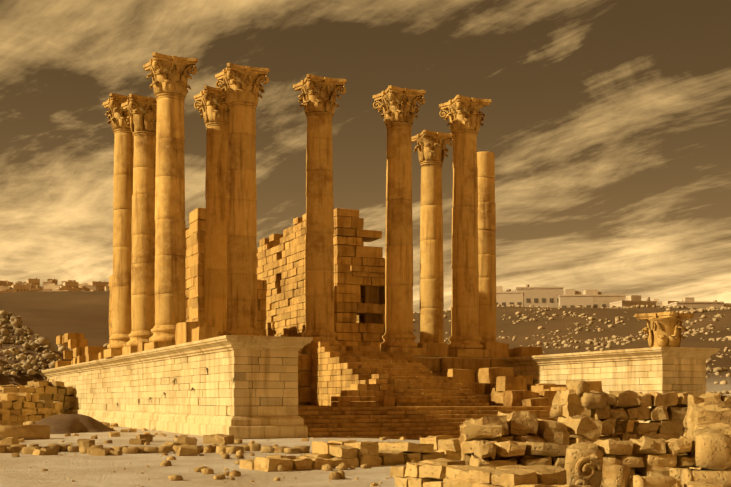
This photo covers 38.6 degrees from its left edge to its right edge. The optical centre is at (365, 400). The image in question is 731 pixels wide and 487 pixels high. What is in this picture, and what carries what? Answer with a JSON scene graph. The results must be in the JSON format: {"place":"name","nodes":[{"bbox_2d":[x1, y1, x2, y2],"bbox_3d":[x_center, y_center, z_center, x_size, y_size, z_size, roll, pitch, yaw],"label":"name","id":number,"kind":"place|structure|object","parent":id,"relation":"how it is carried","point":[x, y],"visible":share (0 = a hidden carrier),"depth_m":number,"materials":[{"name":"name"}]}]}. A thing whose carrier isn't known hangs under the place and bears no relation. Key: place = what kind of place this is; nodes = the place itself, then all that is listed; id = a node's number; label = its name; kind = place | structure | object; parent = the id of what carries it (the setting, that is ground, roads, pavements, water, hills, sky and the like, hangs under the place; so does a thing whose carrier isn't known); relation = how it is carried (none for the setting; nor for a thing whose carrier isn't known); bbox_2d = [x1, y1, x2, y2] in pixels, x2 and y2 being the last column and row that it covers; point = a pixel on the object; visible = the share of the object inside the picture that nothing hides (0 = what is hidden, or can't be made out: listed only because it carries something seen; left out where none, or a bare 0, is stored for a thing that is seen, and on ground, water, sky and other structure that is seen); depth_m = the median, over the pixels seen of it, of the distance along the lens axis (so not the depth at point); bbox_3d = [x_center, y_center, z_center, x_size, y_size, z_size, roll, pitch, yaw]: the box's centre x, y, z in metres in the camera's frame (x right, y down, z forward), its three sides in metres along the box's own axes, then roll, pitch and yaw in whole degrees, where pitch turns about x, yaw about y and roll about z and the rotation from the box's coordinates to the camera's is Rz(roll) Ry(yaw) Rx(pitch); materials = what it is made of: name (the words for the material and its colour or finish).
{"place":"outdoors","nodes":[
{"label":"outdoors","id":0,"kind":"place"},
{"bbox_2d":[109,208,384,347],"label":"temple cella walls","id":1,"kind":"structure","parent":0,"point":[359,293],"depth_m":61.56,"materials":[{"name":"beige stone"}]},
{"bbox_2d":[0,291,730,486],"bbox_3d":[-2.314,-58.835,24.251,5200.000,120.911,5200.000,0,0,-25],"label":"ground","id":2,"kind":"structure","parent":0,"point":[51,316],"depth_m":117.64,"materials":[{"name":"beige sand"}]},
{"bbox_2d":[0,344,72,385],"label":"earth mound","id":3,"kind":"object","parent":2,"relation":"on","point":[21,378],"visible":0.23,"depth_m":80.84,"materials":[{"name":"brown soil"}]},
{"bbox_2d":[0,310,107,413],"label":"hill rocks","id":4,"kind":"object","parent":3,"relation":"on","point":[26,364],"visible":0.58,"depth_m":83.10,"materials":[{"name":"beige stone"}]},
{"bbox_2d":[0,379,73,425],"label":"ruin walls","id":5,"kind":"structure","parent":2,"relation":"on","point":[34,400],"depth_m":55.91,"materials":[{"name":"stone"}]},
{"bbox_2d":[35,414,115,433],"bbox_3d":[-12.578,1.009,43.761,5.182,0.852,7.596,0,0,-25],"label":"dirt mound","id":6,"kind":"object","parent":2,"relation":"on","point":[68,423],"visible":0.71,"depth_m":42.74,"materials":[{"name":"brown soil"}]},
{"bbox_2d":[29,435,450,486],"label":"ground stones","id":7,"kind":"object","parent":2,"relation":"on","point":[333,475],"visible":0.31,"depth_m":20.00,"materials":[{"name":"beige stone"}]},
{"bbox_2d":[0,420,722,486],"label":"fallen debris stones","id":8,"kind":"object","parent":2,"relation":"on","point":[145,438],"visible":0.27,"depth_m":29.67,"materials":[{"name":"beige stone"}]},
{"bbox_2d":[0,380,730,486],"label":"foreground ruin walls","id":9,"kind":"structure","parent":2,"relation":"on","point":[690,430],"depth_m":20.25,"materials":[{"name":"stone"}]},
{"bbox_2d":[0,278,730,309],"bbox_3d":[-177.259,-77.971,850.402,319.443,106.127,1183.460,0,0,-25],"label":"distant town buildings","id":10,"kind":"structure","parent":2,"relation":"on","point":[528,296],"depth_m":341.55,"materials":[{"name":"paint"}]},
{"bbox_2d":[38,335,719,438],"bbox_3d":[-5.744,-0.247,64.482,22.100,3.980,52.800,0,0,-25],"label":"temple podium","id":11,"kind":"object","parent":2,"relation":"on","point":[253,401],"visible":0.6,"depth_m":44.48,"materials":[{"name":"beige stone"}]},
{"bbox_2d":[103,93,133,357],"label":"temple column","id":12,"kind":"structure","parent":11,"relation":"on","point":[118,115],"depth_m":54.25,"materials":[{"name":"stone"}]},
{"bbox_2d":[121,94,156,354],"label":"temple column","id":13,"kind":"structure","parent":11,"relation":"on","point":[142,121],"depth_m":51.86,"materials":[{"name":"stone"}]},
{"bbox_2d":[143,52,197,350],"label":"temple column","id":14,"kind":"structure","parent":11,"relation":"on","point":[170,75],"depth_m":48.04,"materials":[{"name":"stone"}]},
{"bbox_2d":[116,367,234,405],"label":"wall plant tufts","id":15,"kind":"object","parent":11,"relation":"attached to","point":[174,384],"visible":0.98,"depth_m":43.59,"materials":[{"name":"brown"}]},
{"bbox_2d":[194,85,228,336],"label":"temple column","id":16,"kind":"structure","parent":11,"relation":"on","point":[214,107],"depth_m":53.02,"materials":[{"name":"stone"}]},
{"bbox_2d":[215,63,269,335],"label":"temple column","id":17,"kind":"structure","parent":11,"relation":"on","point":[241,88],"depth_m":49.51,"materials":[{"name":"stone"}]},
{"bbox_2d":[55,321,541,367],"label":"stone blocks","id":18,"kind":"structure","parent":11,"relation":"on","point":[81,351],"depth_m":55.14,"materials":[{"name":"beige stone"}]},
{"bbox_2d":[293,74,346,353],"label":"temple column","id":19,"kind":"structure","parent":11,"relation":"on","point":[318,99],"depth_m":51.17,"materials":[{"name":"stone"}]},
{"bbox_2d":[373,85,425,355],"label":"temple column","id":20,"kind":"structure","parent":11,"relation":"on","point":[399,109],"depth_m":53.00,"materials":[{"name":"stone"}]},
{"bbox_2d":[411,130,452,342],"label":"temple column","id":21,"kind":"structure","parent":11,"relation":"on","point":[431,149],"depth_m":61.62,"materials":[{"name":"stone"}]},
{"bbox_2d":[439,95,491,357],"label":"temple column","id":22,"kind":"structure","parent":11,"relation":"on","point":[464,116],"depth_m":54.62,"materials":[{"name":"stone"}]},
{"bbox_2d":[477,151,496,342],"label":"temple column","id":23,"kind":"structure","parent":11,"relation":"on","point":[486,240],"depth_m":59.61,"materials":[{"name":"stone"}]},
{"bbox_2d":[635,311,693,347],"bbox_3d":[13.113,-3.011,45.791,1.892,1.548,1.954,0,0,-42],"label":"column capital","id":24,"kind":"object","parent":11,"relation":"on","point":[666,330],"visible":0.94,"depth_m":45.26,"materials":[{"name":"stone"}]},
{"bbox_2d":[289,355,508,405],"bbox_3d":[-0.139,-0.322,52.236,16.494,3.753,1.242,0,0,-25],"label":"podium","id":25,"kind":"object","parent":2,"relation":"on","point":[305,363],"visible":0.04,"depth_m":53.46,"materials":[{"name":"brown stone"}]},
{"bbox_2d":[298,337,637,439],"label":"temple stairs","id":26,"kind":"structure","parent":2,"relation":"on","point":[375,394],"depth_m":45.25,"materials":[{"name":"brown stone"}]},
{"bbox_2d":[413,304,730,395],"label":"hillside rocks","id":27,"kind":"object","parent":2,"relation":"on","point":[717,370],"visible":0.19,"depth_m":212.99,"materials":[{"name":"beige stone"}]},
{"bbox_2d":[564,448,602,486],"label":"carved stone block","id":28,"kind":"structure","parent":2,"relation":"on","point":[582,467],"depth_m":15.49,"materials":[{"name":"stone"}]},
{"bbox_2d":[602,464,689,486],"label":"loose blocks","id":29,"kind":"object","parent":2,"relation":"on","point":[616,475],"depth_m":14.95,"materials":[{"name":"stone"}]},
{"bbox_2d":[629,475,677,486],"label":"fallen column drum","id":30,"kind":"object","parent":2,"relation":"on","point":[651,481],"visible":0.96,"depth_m":14.82,"materials":[{"name":"stone"}]},
{"bbox_2d":[681,469,730,486],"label":"fallen column drum","id":31,"kind":"object","parent":2,"relation":"on","point":[714,477],"visible":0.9,"depth_m":14.96,"materials":[{"name":"stone"}]},
{"bbox_2d":[0,0,730,312],"label":"sky","id":32,"kind":"structure","parent":0,"point":[607,123],"materials":[{"name":"brown"}]}
]}

